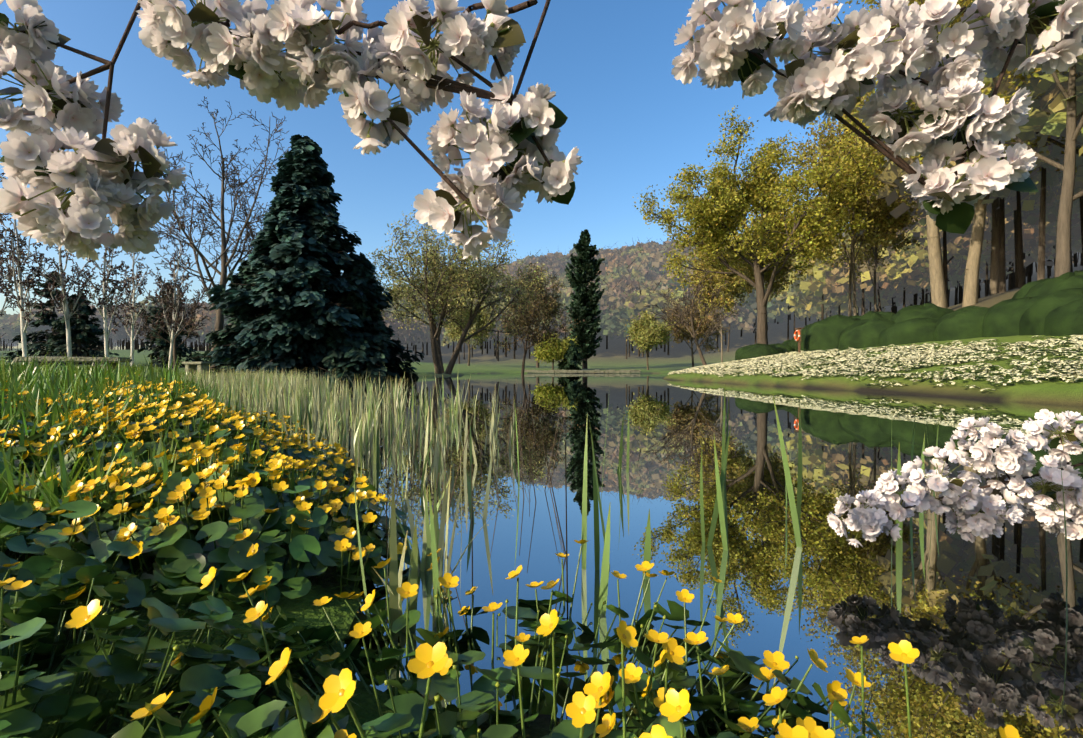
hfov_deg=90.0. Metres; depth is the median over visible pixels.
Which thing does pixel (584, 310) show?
conifer column
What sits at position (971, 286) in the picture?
beech tree
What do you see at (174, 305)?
birch tree
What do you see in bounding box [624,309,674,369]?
bud tree
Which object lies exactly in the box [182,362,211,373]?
stone bench
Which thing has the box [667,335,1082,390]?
primrose flowers
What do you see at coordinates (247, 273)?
conifer
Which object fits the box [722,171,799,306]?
slim tree
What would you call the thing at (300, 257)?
conifer
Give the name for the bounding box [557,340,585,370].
dark shrub
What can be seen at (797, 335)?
lifebuoy post
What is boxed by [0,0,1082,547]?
blossom branches
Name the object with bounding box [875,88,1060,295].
tree
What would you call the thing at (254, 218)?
tall bare tree
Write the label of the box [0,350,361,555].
bank grass
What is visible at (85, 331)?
conifer
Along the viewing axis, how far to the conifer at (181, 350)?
62.49 m
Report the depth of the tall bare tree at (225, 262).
39.60 m
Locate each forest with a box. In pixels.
[0,307,445,358]
[768,34,1082,319]
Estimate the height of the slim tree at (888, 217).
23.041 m
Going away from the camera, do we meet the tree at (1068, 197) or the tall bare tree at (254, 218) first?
the tree at (1068, 197)
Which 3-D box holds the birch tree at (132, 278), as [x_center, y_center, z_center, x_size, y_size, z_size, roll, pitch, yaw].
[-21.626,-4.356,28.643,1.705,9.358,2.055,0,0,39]
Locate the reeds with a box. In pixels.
[179,365,1067,640]
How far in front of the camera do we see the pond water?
1.85 m
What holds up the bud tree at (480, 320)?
on the terrain at (302, 610)
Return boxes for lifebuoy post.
[794,328,802,354]
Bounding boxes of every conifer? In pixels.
[2,270,102,361]
[41,292,119,364]
[136,282,200,368]
[191,253,298,372]
[204,134,392,379]
[297,257,424,379]
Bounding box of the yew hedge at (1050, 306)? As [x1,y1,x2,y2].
[735,271,1082,361]
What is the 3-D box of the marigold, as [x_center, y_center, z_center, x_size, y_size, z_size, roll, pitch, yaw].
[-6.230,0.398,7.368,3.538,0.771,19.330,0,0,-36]
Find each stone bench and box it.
[13,356,131,371]
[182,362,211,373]
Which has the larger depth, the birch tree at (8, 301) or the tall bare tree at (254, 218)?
the tall bare tree at (254, 218)
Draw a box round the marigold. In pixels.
[0,372,1021,737]
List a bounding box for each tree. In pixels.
[0,139,46,363]
[0,213,25,315]
[13,148,92,362]
[71,213,134,356]
[106,199,154,365]
[126,269,213,371]
[141,96,291,371]
[147,200,194,368]
[204,183,269,268]
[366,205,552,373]
[441,297,502,365]
[494,280,577,373]
[504,263,567,367]
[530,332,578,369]
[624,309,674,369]
[632,105,896,343]
[644,268,738,364]
[662,297,728,366]
[684,233,754,361]
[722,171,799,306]
[773,73,901,315]
[810,75,922,316]
[825,212,922,311]
[833,0,979,308]
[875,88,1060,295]
[884,0,1081,306]
[908,0,1082,276]
[986,76,1082,173]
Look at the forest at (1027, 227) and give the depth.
55.82 m
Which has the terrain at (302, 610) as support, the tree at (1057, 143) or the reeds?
the tree at (1057, 143)
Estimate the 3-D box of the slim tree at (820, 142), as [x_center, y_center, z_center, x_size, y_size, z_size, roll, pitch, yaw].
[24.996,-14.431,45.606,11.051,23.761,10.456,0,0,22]
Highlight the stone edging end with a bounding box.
[521,369,639,372]
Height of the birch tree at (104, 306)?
8.808 m
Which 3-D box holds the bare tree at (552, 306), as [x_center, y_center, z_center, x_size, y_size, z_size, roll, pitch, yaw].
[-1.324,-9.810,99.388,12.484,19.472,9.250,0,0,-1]
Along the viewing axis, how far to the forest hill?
154.41 m
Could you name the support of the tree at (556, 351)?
on the terrain at (302, 610)
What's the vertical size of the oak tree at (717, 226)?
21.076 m
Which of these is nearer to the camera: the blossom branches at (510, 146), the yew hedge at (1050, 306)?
the blossom branches at (510, 146)
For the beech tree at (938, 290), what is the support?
on the terrain at (302, 610)
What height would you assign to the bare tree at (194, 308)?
7.020 m
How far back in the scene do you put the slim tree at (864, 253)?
53.53 m
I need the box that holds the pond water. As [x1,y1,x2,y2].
[241,373,1082,737]
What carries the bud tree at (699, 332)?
on the terrain at (302, 610)
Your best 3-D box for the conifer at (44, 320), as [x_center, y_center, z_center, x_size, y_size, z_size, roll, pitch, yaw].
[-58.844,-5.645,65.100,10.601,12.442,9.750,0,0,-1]
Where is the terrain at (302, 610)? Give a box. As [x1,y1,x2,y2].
[0,252,1082,737]
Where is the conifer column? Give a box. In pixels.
[564,229,604,368]
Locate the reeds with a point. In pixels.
(260, 392)
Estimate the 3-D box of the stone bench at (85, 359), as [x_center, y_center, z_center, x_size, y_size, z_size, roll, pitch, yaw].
[-10.723,0.065,12.457,2.100,0.721,0.615,0,0,-11]
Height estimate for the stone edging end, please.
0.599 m
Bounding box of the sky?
[0,0,913,350]
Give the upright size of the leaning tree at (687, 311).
6.570 m
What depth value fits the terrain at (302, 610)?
13.22 m
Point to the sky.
(608, 65)
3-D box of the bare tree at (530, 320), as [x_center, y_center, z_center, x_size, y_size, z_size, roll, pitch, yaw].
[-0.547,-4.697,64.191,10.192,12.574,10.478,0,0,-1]
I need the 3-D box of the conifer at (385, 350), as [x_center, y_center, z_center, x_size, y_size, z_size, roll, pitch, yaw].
[-12.039,-2.047,35.287,8.480,10.545,9.574,0,0,-1]
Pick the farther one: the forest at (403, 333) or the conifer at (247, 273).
the forest at (403, 333)
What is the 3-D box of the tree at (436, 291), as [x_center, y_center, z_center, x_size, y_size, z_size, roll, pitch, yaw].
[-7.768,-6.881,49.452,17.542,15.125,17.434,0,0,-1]
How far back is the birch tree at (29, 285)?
20.53 m
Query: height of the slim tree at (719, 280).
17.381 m
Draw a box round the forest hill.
[0,227,1078,363]
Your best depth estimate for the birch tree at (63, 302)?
24.53 m

